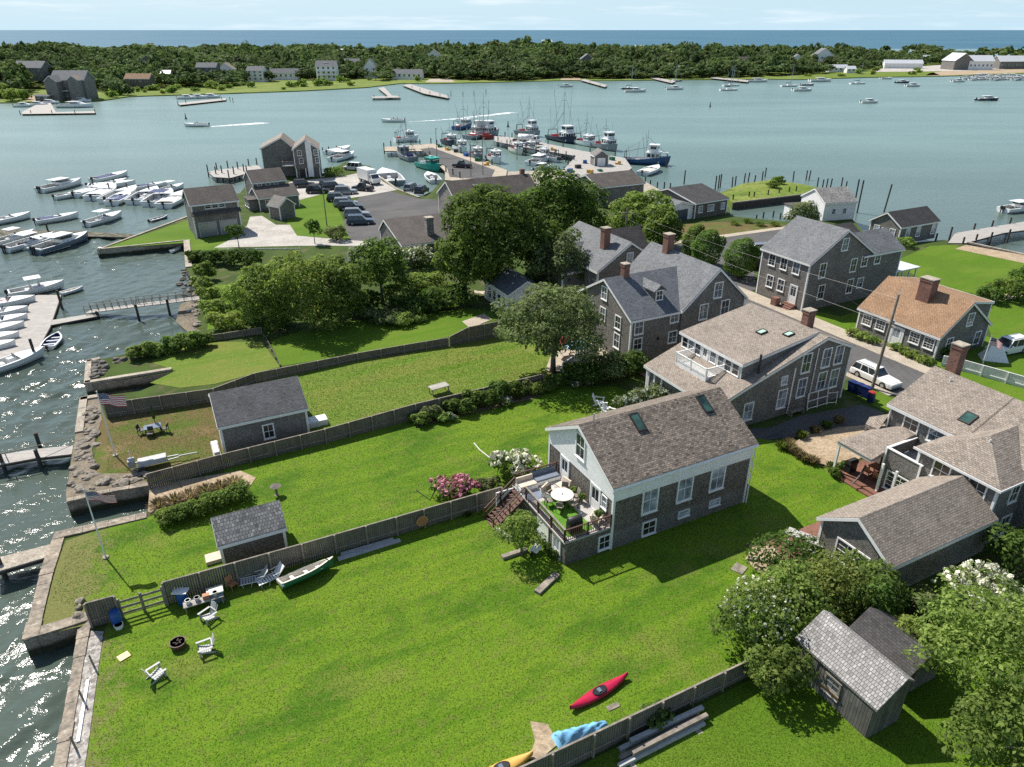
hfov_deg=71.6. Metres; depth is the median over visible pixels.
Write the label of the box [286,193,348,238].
cottage lawn
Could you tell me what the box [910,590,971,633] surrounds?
shrub
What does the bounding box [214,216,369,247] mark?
shell driveway
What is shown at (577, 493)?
side chair
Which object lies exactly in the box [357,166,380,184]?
box truck
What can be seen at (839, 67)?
house
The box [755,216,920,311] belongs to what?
house
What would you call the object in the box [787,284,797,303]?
door
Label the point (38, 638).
seawall
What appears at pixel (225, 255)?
shrub
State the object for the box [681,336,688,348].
window
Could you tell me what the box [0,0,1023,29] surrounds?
sky
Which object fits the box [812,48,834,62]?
house
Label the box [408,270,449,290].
shrub
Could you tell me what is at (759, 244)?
parked car
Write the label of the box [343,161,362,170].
parked van
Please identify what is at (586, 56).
house
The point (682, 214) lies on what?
garage door
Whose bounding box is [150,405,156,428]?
closed parasol
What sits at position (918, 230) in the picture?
window
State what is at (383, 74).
shore tree
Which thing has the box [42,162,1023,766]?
ground
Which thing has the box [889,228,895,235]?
window
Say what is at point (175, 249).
dinghy
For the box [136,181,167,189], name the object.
motorboat
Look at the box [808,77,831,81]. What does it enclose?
motorboat
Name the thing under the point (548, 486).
side chair
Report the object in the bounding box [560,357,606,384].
shrub
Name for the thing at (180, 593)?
barrel
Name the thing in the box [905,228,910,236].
window
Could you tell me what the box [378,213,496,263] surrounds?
cottage
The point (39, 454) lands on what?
dock
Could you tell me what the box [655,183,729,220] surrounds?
boat house
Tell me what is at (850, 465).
gas grill
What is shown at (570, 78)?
sand
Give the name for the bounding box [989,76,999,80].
motorboat
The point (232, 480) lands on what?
ornamental grass
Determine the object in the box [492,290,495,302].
window
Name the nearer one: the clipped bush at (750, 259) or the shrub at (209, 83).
the clipped bush at (750, 259)
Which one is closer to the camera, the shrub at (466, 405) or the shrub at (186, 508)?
the shrub at (186, 508)
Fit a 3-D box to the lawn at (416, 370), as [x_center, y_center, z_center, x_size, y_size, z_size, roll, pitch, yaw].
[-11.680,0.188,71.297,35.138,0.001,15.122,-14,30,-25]
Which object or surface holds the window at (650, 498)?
in the house at (637, 471)
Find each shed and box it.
[208,376,309,452]
[211,500,287,564]
[267,195,295,219]
[783,186,857,220]
[795,610,914,737]
[849,607,938,692]
[881,60,923,67]
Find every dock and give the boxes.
[0,223,135,240]
[0,290,62,359]
[0,432,73,472]
[0,544,49,579]
[19,101,95,114]
[51,289,199,326]
[91,179,148,194]
[177,97,232,105]
[206,158,261,182]
[372,87,399,98]
[383,138,506,180]
[402,84,448,97]
[494,136,631,177]
[580,79,606,86]
[650,77,675,82]
[711,77,747,81]
[935,217,1023,245]
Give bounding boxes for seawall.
[22,511,146,656]
[53,621,90,766]
[66,482,150,516]
[75,394,97,433]
[84,357,171,395]
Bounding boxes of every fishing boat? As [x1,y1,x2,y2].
[393,120,418,142]
[396,136,417,161]
[414,146,439,171]
[440,125,456,145]
[451,105,471,130]
[451,129,466,152]
[462,94,498,139]
[467,133,483,159]
[472,113,492,139]
[484,138,501,163]
[508,133,523,154]
[514,100,539,135]
[520,128,535,153]
[537,146,559,162]
[545,88,575,143]
[574,116,595,146]
[590,119,617,151]
[622,130,670,164]
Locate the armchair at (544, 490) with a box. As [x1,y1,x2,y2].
[541,482,554,498]
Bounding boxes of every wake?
[211,123,263,126]
[415,112,518,121]
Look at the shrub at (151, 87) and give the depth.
425.34 m
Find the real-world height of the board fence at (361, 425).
1.860 m
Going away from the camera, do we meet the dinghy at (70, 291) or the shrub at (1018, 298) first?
the shrub at (1018, 298)
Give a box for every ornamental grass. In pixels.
[144,494,170,511]
[161,491,185,505]
[176,487,201,500]
[193,483,215,495]
[207,477,229,491]
[222,474,243,487]
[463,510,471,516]
[729,221,742,224]
[741,219,754,222]
[753,221,765,225]
[774,440,787,449]
[782,437,797,444]
[784,442,800,452]
[791,448,806,457]
[794,429,808,438]
[797,452,811,461]
[807,454,821,464]
[810,424,821,432]
[819,419,833,427]
[825,460,840,469]
[833,414,845,422]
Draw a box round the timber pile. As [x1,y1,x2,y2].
[337,537,400,560]
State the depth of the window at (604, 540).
48.23 m
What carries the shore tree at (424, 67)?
on the shore
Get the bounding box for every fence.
[83,595,119,628]
[103,337,448,418]
[145,374,543,489]
[161,486,502,605]
[212,327,261,340]
[449,321,499,345]
[519,659,755,766]
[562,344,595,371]
[941,355,1023,387]
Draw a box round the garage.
[181,184,242,237]
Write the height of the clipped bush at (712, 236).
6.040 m
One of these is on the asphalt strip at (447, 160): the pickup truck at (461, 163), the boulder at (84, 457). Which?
the pickup truck at (461, 163)
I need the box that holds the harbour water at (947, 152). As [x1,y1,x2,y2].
[0,49,1023,255]
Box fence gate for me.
[116,586,166,618]
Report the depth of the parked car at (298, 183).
159.91 m
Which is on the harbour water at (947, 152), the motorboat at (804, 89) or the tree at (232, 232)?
the motorboat at (804, 89)
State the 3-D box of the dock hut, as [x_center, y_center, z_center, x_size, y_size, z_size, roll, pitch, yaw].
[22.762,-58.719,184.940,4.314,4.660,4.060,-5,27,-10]
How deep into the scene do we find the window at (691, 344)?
67.96 m
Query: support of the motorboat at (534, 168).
on the harbour water at (947, 152)
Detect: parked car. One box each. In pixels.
[293,178,313,187]
[305,184,329,193]
[323,180,343,188]
[326,192,350,201]
[333,196,357,206]
[334,185,357,194]
[338,200,363,210]
[343,207,369,216]
[346,214,373,224]
[403,182,416,191]
[414,184,428,194]
[740,254,761,267]
[746,241,766,255]
[984,333,1023,355]
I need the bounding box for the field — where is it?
[900,245,1023,338]
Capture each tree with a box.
[164,78,177,84]
[220,262,300,331]
[224,223,245,247]
[257,249,350,330]
[301,254,374,322]
[303,67,315,77]
[304,218,322,243]
[343,71,354,76]
[344,235,409,304]
[369,71,380,78]
[377,72,389,80]
[418,64,427,69]
[427,68,435,77]
[430,227,499,294]
[437,69,452,78]
[439,183,562,276]
[462,68,478,75]
[480,69,492,79]
[490,282,607,372]
[491,73,504,79]
[492,509,547,556]
[510,70,518,80]
[516,162,610,233]
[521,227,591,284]
[522,72,534,79]
[552,66,561,72]
[559,68,570,74]
[608,189,677,231]
[609,69,619,75]
[635,72,645,76]
[642,203,684,244]
[680,71,691,77]
[745,70,754,75]
[782,200,821,221]
[793,64,804,74]
[901,581,1023,719]
[934,675,1023,766]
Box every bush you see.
[398,244,435,267]
[612,393,646,406]
[627,382,668,400]
[681,223,709,256]
[690,229,726,263]
[705,589,801,659]
[714,575,801,642]
[722,237,761,277]
[742,640,818,700]
[743,526,834,577]
[745,536,814,562]
[752,557,838,631]
[761,555,846,612]
[794,546,878,621]
[831,549,916,614]
[843,574,896,615]
[893,614,954,672]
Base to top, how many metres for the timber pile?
0.130 m
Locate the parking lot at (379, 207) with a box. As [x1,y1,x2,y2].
[343,191,438,261]
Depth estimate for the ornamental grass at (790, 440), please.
60.77 m
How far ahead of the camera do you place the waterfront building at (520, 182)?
133.16 m
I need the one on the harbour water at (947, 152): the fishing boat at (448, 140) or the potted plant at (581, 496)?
the fishing boat at (448, 140)
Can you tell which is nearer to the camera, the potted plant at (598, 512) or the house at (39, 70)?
the potted plant at (598, 512)
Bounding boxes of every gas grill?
[566,514,582,532]
[843,457,858,472]
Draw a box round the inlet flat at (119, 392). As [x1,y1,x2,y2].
[106,386,150,394]
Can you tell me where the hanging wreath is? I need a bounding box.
[416,515,427,525]
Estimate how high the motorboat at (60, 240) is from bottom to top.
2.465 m
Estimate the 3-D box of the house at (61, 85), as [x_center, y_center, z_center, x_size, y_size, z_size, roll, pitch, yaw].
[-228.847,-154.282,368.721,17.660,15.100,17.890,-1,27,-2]
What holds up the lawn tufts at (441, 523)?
on the lawn at (513, 586)
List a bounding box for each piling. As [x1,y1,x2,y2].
[856,180,864,212]
[883,184,892,211]
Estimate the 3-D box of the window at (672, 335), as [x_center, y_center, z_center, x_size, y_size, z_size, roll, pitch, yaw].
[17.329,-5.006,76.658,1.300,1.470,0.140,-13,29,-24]
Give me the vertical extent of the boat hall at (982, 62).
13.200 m
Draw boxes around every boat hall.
[940,53,973,69]
[968,55,994,69]
[993,55,1023,68]
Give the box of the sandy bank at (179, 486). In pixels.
[148,470,255,513]
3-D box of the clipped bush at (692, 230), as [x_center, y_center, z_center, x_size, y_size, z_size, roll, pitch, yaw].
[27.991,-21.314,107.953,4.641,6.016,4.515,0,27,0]
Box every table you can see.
[143,422,161,435]
[183,594,223,614]
[206,584,224,604]
[428,382,449,396]
[551,488,573,504]
[868,462,881,471]
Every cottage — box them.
[243,167,299,210]
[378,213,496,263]
[869,206,940,241]
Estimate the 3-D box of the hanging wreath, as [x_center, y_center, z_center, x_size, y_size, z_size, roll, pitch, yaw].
[-6.382,9.775,50.498,0.904,0.920,0.105,-13,29,-24]
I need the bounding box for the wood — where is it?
[0,35,1023,90]
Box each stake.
[69,735,77,749]
[78,689,84,701]
[88,654,94,667]
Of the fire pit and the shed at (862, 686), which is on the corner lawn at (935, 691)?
the shed at (862, 686)
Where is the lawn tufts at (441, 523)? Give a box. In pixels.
[223,509,489,588]
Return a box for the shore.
[0,62,1023,102]
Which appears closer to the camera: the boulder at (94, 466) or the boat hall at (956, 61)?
the boulder at (94, 466)
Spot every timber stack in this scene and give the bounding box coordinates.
[210,440,220,455]
[617,704,708,766]
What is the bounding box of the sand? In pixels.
[560,77,581,79]
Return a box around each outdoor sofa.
[515,473,537,491]
[531,465,559,485]
[554,476,571,488]
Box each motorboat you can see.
[0,211,30,224]
[0,226,33,244]
[0,231,52,252]
[0,295,35,307]
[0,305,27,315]
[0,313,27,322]
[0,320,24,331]
[0,331,18,339]
[0,339,15,349]
[0,346,43,372]
[4,274,63,296]
[12,102,33,106]
[16,236,50,249]
[26,229,87,254]
[32,101,47,104]
[32,211,78,224]
[33,176,81,192]
[42,99,58,103]
[51,189,85,199]
[55,101,93,107]
[67,182,106,197]
[71,97,90,101]
[80,209,121,226]
[82,183,116,200]
[85,180,135,187]
[88,170,127,182]
[96,177,126,183]
[96,184,136,203]
[103,189,130,205]
[123,185,158,204]
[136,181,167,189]
[140,187,172,206]
[154,190,183,208]
[159,180,183,190]
[176,94,196,98]
[184,123,209,126]
[192,94,207,98]
[207,93,220,97]
[322,145,349,154]
[326,149,353,161]
[377,167,405,185]
[381,118,404,121]
[424,171,441,183]
[524,153,548,165]
[531,162,550,170]
[558,83,572,86]
[624,87,645,91]
[636,164,659,175]
[665,85,683,89]
[746,78,767,81]
[791,87,811,90]
[800,83,813,85]
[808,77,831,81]
[859,98,877,102]
[894,79,908,82]
[904,83,920,86]
[950,79,964,81]
[958,76,971,79]
[974,95,998,100]
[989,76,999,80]
[997,199,1023,213]
[1010,76,1020,80]
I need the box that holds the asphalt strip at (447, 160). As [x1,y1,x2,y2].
[421,148,494,178]
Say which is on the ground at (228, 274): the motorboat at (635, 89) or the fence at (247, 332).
the fence at (247, 332)
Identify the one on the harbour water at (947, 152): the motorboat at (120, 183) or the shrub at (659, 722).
the motorboat at (120, 183)
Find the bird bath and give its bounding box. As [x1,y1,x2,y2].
[270,483,280,495]
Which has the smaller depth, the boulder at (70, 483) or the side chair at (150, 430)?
the boulder at (70, 483)
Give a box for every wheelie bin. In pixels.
[846,379,857,392]
[853,382,865,394]
[860,385,872,397]
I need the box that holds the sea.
[0,30,1023,48]
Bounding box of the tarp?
[551,720,607,747]
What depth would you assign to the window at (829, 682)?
37.12 m
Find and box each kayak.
[490,750,532,766]
[570,672,627,709]
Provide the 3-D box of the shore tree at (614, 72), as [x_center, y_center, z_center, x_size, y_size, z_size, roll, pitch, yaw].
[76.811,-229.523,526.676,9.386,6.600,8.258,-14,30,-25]
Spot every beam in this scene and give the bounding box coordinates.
[76,679,89,742]
[501,547,527,559]
[534,572,559,594]
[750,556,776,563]
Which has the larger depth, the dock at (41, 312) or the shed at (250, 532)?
the dock at (41, 312)
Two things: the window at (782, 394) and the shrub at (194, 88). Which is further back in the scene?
the shrub at (194, 88)
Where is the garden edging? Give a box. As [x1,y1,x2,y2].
[263,334,280,366]
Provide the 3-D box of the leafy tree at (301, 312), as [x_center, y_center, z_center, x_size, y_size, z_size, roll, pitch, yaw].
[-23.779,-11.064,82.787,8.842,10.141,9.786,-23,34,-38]
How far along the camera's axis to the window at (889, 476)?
53.95 m
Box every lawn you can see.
[42,386,630,632]
[85,438,866,766]
[100,89,117,99]
[109,220,233,250]
[207,284,261,329]
[207,337,552,461]
[270,308,495,365]
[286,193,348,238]
[579,644,1023,766]
[815,312,854,329]
[843,388,893,412]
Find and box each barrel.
[109,608,122,624]
[171,587,188,605]
[867,390,875,402]
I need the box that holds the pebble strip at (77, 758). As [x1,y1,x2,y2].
[66,631,103,766]
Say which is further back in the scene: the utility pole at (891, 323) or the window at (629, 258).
the window at (629, 258)
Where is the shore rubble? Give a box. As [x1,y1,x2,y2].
[66,398,146,498]
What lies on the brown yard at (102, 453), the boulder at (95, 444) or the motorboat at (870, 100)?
the boulder at (95, 444)
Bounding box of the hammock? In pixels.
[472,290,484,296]
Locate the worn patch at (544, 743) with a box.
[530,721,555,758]
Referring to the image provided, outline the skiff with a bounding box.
[276,556,333,588]
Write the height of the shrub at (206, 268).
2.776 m
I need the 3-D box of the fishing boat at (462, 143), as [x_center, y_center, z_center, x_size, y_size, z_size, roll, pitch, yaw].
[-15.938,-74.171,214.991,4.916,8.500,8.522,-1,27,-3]
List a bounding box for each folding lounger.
[240,565,267,588]
[255,562,284,588]
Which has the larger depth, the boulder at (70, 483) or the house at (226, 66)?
the house at (226, 66)
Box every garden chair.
[141,662,166,684]
[195,633,215,657]
[197,601,218,625]
[589,512,602,525]
[592,393,604,405]
[597,400,609,412]
[602,402,615,411]
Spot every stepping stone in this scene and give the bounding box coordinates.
[116,651,130,661]
[606,702,619,710]
[730,562,747,574]
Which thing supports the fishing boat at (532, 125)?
on the harbour water at (947, 152)
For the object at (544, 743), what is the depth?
35.65 m
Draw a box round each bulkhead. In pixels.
[97,216,186,257]
[183,239,191,267]
[380,177,419,197]
[732,193,803,209]
[967,242,1023,254]
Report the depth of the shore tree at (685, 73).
529.37 m
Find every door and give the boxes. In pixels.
[199,222,217,236]
[220,219,236,234]
[285,208,290,218]
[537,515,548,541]
[552,531,560,560]
[560,453,569,478]
[589,481,600,510]
[597,158,604,165]
[676,209,687,220]
[701,346,708,360]
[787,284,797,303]
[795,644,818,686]
[840,689,873,736]
[888,325,902,344]
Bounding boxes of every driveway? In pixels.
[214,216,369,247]
[749,405,883,439]
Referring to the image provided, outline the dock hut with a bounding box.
[589,148,609,165]
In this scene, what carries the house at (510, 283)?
on the ground at (228, 274)
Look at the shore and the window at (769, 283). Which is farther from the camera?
the shore
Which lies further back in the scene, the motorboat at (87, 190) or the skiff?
the motorboat at (87, 190)
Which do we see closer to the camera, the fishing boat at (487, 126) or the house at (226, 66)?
the fishing boat at (487, 126)
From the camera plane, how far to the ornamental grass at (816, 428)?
62.69 m
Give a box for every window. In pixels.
[262,423,275,440]
[488,286,491,298]
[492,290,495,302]
[497,293,500,305]
[574,430,585,463]
[597,533,610,552]
[600,285,607,301]
[600,306,605,322]
[600,493,607,511]
[612,332,619,350]
[614,314,621,330]
[626,252,633,262]
[633,337,642,350]
[634,321,643,335]
[641,484,659,516]
[641,518,656,537]
[655,289,663,300]
[667,330,677,344]
[669,314,679,323]
[675,473,694,504]
[677,508,689,519]
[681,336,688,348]
[688,340,694,352]
[693,343,701,356]
[698,206,702,213]
[698,303,708,320]
[707,204,714,211]
[708,351,716,364]
[708,462,726,493]
[708,497,720,508]
[713,281,723,299]
[716,355,724,366]
[719,299,729,314]
[720,202,724,209]
[723,359,732,373]
[730,363,739,377]
[742,401,754,421]
[765,274,773,288]
[767,254,776,266]
[775,388,787,410]
[776,278,784,292]
[779,257,787,270]
[780,375,788,386]
[791,261,800,275]
[795,377,807,398]
[800,352,812,374]
[815,370,827,392]
[816,284,825,300]
[818,262,827,278]
[820,347,832,368]
[821,671,841,698]
[827,367,839,388]
[831,536,870,572]
[832,345,844,365]
[841,237,849,251]
[845,278,853,293]
[849,258,857,272]
[856,277,863,288]
[860,256,867,267]
[861,313,872,327]
[873,255,880,264]
[874,318,885,332]
[882,469,908,489]
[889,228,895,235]
[901,416,919,435]
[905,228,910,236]
[907,331,920,345]
[915,226,921,236]
[921,336,935,351]
[925,427,945,441]
[928,460,951,475]
[930,223,936,233]
[945,337,954,350]
[965,312,975,326]
[969,478,987,499]
[972,330,981,345]
[998,513,1012,535]
[1006,485,1021,504]
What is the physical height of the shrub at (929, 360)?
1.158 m
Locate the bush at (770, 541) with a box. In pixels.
[745,536,814,562]
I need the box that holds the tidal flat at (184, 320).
[176,301,197,331]
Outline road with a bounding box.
[745,299,923,395]
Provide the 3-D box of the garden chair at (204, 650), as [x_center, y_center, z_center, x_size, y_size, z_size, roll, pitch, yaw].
[-17.494,14.951,40.602,0.991,1.041,0.870,-14,30,-27]
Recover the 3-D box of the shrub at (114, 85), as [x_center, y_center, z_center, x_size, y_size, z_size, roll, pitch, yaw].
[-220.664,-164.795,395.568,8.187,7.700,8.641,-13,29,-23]
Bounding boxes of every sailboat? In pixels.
[620,68,638,88]
[719,67,737,90]
[722,63,739,85]
[780,65,797,86]
[849,63,865,83]
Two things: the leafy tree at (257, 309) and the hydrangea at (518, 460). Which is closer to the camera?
the hydrangea at (518, 460)
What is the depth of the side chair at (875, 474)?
55.31 m
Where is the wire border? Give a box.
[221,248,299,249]
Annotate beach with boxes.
[925,69,1023,75]
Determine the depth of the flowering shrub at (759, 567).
47.87 m
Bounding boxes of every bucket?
[113,621,123,630]
[184,598,189,604]
[194,595,199,601]
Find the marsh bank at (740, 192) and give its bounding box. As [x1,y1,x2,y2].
[721,180,818,208]
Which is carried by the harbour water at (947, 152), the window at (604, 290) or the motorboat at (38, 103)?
the motorboat at (38, 103)
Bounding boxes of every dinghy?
[39,331,61,350]
[59,285,82,295]
[147,215,166,221]
[169,246,181,252]
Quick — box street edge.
[674,226,784,243]
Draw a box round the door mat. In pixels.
[523,489,542,501]
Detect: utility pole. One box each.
[625,208,627,226]
[871,291,900,389]
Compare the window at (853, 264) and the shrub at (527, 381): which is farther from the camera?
the window at (853, 264)
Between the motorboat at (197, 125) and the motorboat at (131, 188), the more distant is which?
the motorboat at (197, 125)
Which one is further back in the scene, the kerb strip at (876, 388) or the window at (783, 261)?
the window at (783, 261)
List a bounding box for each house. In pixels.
[16,61,51,80]
[33,94,52,100]
[43,70,98,100]
[123,73,155,86]
[140,54,151,63]
[159,70,172,76]
[195,62,220,72]
[220,62,236,70]
[246,66,267,81]
[260,133,321,177]
[268,68,299,79]
[315,60,338,79]
[344,58,359,62]
[363,58,378,77]
[392,69,423,79]
[427,49,441,57]
[484,267,544,313]
[484,387,758,564]
[538,221,647,302]
[578,232,747,361]
[580,53,591,62]
[644,303,855,424]
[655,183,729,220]
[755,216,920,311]
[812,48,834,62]
[815,340,1023,592]
[825,64,847,71]
[844,66,856,72]
[855,275,994,359]
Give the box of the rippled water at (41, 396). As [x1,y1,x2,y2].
[0,207,194,766]
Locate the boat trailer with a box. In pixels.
[127,451,196,471]
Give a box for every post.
[321,176,327,225]
[482,137,482,167]
[852,465,866,483]
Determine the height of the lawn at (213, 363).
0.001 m
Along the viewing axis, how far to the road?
75.19 m
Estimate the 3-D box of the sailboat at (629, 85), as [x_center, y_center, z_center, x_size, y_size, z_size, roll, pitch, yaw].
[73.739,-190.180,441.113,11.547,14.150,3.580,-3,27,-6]
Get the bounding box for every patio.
[545,343,607,370]
[794,424,884,464]
[798,521,820,536]
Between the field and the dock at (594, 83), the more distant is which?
the dock at (594, 83)
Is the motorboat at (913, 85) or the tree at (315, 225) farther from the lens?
the motorboat at (913, 85)
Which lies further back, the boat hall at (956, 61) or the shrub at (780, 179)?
the boat hall at (956, 61)
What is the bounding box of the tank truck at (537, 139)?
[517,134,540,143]
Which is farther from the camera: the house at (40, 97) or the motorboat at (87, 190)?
the house at (40, 97)
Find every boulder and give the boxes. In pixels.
[66,481,74,485]
[68,463,79,470]
[72,469,83,474]
[73,441,83,446]
[73,611,83,618]
[74,597,84,603]
[75,487,86,492]
[75,604,82,610]
[80,444,90,448]
[81,454,92,459]
[81,476,89,480]
[86,405,96,410]
[86,473,95,477]
[89,414,98,418]
[89,463,98,468]
[90,429,99,434]
[92,442,101,446]
[95,478,102,485]
[100,363,108,368]
[101,476,112,483]
[118,478,129,485]
[129,476,138,482]
[131,470,138,475]
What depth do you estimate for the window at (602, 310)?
77.58 m
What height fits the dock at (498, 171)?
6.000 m
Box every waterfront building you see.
[437,169,537,218]
[574,170,645,206]
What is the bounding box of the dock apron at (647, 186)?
[507,170,658,196]
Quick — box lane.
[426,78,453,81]
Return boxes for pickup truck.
[351,182,373,191]
[452,160,471,167]
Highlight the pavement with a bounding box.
[738,286,933,373]
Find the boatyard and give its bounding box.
[876,65,997,71]
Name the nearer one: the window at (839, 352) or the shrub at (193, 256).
the window at (839, 352)
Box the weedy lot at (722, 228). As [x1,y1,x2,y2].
[676,222,785,237]
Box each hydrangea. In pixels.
[427,473,481,500]
[488,448,542,479]
[931,559,1023,613]
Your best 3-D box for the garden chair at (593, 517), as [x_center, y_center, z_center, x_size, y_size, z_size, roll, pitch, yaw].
[5.639,9.067,47.977,0.826,0.989,0.942,11,28,20]
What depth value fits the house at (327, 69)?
507.69 m
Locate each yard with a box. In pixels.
[94,403,223,481]
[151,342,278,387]
[289,173,395,199]
[800,71,935,77]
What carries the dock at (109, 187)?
in the harbour water at (947, 152)
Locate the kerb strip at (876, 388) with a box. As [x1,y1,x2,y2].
[846,372,893,395]
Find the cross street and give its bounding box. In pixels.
[673,229,780,290]
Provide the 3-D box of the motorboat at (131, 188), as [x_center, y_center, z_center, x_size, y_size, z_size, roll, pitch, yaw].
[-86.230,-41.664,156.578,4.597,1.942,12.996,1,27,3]
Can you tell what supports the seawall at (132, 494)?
on the ground at (228, 274)
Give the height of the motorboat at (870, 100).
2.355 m
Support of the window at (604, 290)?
in the house at (653, 299)
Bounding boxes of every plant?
[446,412,458,420]
[499,396,513,405]
[541,541,551,550]
[544,549,560,560]
[570,380,582,388]
[570,486,576,492]
[578,493,586,500]
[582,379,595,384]
[594,509,602,517]
[827,466,843,477]
[838,460,844,470]
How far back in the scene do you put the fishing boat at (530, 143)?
212.17 m
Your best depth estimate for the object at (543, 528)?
49.06 m
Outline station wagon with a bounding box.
[849,359,902,389]
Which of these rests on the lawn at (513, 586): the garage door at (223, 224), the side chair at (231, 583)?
the side chair at (231, 583)
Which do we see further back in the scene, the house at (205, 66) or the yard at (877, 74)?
the yard at (877, 74)
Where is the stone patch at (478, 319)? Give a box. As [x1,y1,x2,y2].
[462,314,491,326]
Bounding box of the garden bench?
[788,402,804,416]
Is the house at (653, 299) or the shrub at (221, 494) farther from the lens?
the house at (653, 299)
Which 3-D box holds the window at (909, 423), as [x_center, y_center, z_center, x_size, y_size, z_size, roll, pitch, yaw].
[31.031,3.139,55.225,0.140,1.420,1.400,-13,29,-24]
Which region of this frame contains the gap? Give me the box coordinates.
[26,95,35,100]
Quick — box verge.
[841,311,1023,401]
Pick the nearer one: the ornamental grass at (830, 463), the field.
the ornamental grass at (830, 463)
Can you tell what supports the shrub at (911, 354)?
on the ground at (228, 274)
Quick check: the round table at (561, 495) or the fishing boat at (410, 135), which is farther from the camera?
the fishing boat at (410, 135)
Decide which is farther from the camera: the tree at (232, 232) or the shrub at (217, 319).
the tree at (232, 232)
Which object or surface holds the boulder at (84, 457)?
on the shore rubble
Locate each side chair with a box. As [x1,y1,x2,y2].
[135,424,143,434]
[146,426,154,438]
[161,422,169,433]
[224,574,238,592]
[544,494,552,507]
[546,483,552,497]
[556,502,563,513]
[561,481,568,487]
[568,498,578,511]
[573,487,580,501]
[863,465,872,477]
[871,470,878,483]
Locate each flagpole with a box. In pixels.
[83,489,116,559]
[96,391,126,456]
[982,335,1002,364]
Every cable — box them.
[626,218,886,322]
[632,213,895,297]
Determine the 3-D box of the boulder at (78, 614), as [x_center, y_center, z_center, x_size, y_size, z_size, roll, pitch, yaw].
[-26.299,14.117,43.065,0.630,0.482,0.655,-20,33,-35]
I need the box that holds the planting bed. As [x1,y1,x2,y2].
[417,378,550,426]
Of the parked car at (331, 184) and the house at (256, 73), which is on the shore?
the house at (256, 73)
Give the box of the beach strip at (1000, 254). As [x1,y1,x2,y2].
[956,245,1023,262]
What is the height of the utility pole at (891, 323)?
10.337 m
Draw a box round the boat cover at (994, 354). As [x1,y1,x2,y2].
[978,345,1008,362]
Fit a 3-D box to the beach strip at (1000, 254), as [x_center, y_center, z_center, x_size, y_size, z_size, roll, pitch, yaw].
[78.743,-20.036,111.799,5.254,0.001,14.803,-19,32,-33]
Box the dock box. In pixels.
[308,414,328,428]
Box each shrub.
[0,83,14,96]
[0,88,19,100]
[14,89,32,99]
[104,90,118,96]
[107,80,123,93]
[120,84,134,94]
[125,345,145,357]
[140,340,162,356]
[145,85,158,89]
[153,505,178,525]
[154,342,177,353]
[160,332,187,351]
[165,85,177,92]
[166,502,186,521]
[167,84,181,88]
[175,500,199,519]
[177,332,206,349]
[183,249,203,262]
[187,495,212,516]
[188,331,214,345]
[190,87,199,90]
[190,276,213,288]
[192,260,217,276]
[194,286,227,301]
[197,249,222,263]
[197,297,232,314]
[199,491,225,506]
[203,310,245,330]
[204,80,218,88]
[211,489,235,506]
[214,84,225,89]
[215,247,247,265]
[225,479,252,501]
[229,295,275,315]
[233,249,264,265]
[246,81,254,86]
[284,81,295,86]
[296,78,306,85]
[312,78,321,85]
[318,77,328,84]
[322,166,344,175]
[323,224,347,239]
[335,75,345,81]
[348,289,383,311]
[357,306,415,324]
[381,276,431,303]
[384,309,427,325]
[389,290,445,313]
[406,411,431,424]
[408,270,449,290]
[420,283,480,307]
[420,404,443,418]
[431,411,448,421]
[442,398,462,412]
[452,398,476,414]
[461,389,485,405]
[475,475,501,490]
[476,389,500,406]
[487,379,508,395]
[503,380,527,397]
[520,378,534,391]
[523,272,539,283]
[526,382,544,394]
[536,380,558,391]
[545,373,571,386]
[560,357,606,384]
[581,350,627,379]
[597,215,630,228]
[608,349,648,375]
[630,354,652,371]
[639,699,675,730]
[746,544,782,579]
[764,179,779,187]
[771,176,785,182]
[784,527,822,552]
[845,327,859,335]
[854,331,869,340]
[855,68,863,73]
[867,335,881,343]
[887,342,904,350]
[896,236,916,246]
[898,346,911,354]
[901,582,939,619]
[904,349,920,358]
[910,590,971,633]
[913,354,928,362]
[920,356,937,365]
[939,344,950,356]
[975,285,1005,300]
[981,520,1023,579]
[984,275,1023,299]
[1003,281,1023,299]
[1007,265,1023,282]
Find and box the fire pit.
[169,636,185,650]
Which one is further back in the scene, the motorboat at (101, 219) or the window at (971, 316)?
the motorboat at (101, 219)
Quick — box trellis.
[806,387,837,410]
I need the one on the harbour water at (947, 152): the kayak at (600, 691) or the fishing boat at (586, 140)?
the fishing boat at (586, 140)
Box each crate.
[202,592,209,599]
[205,551,221,565]

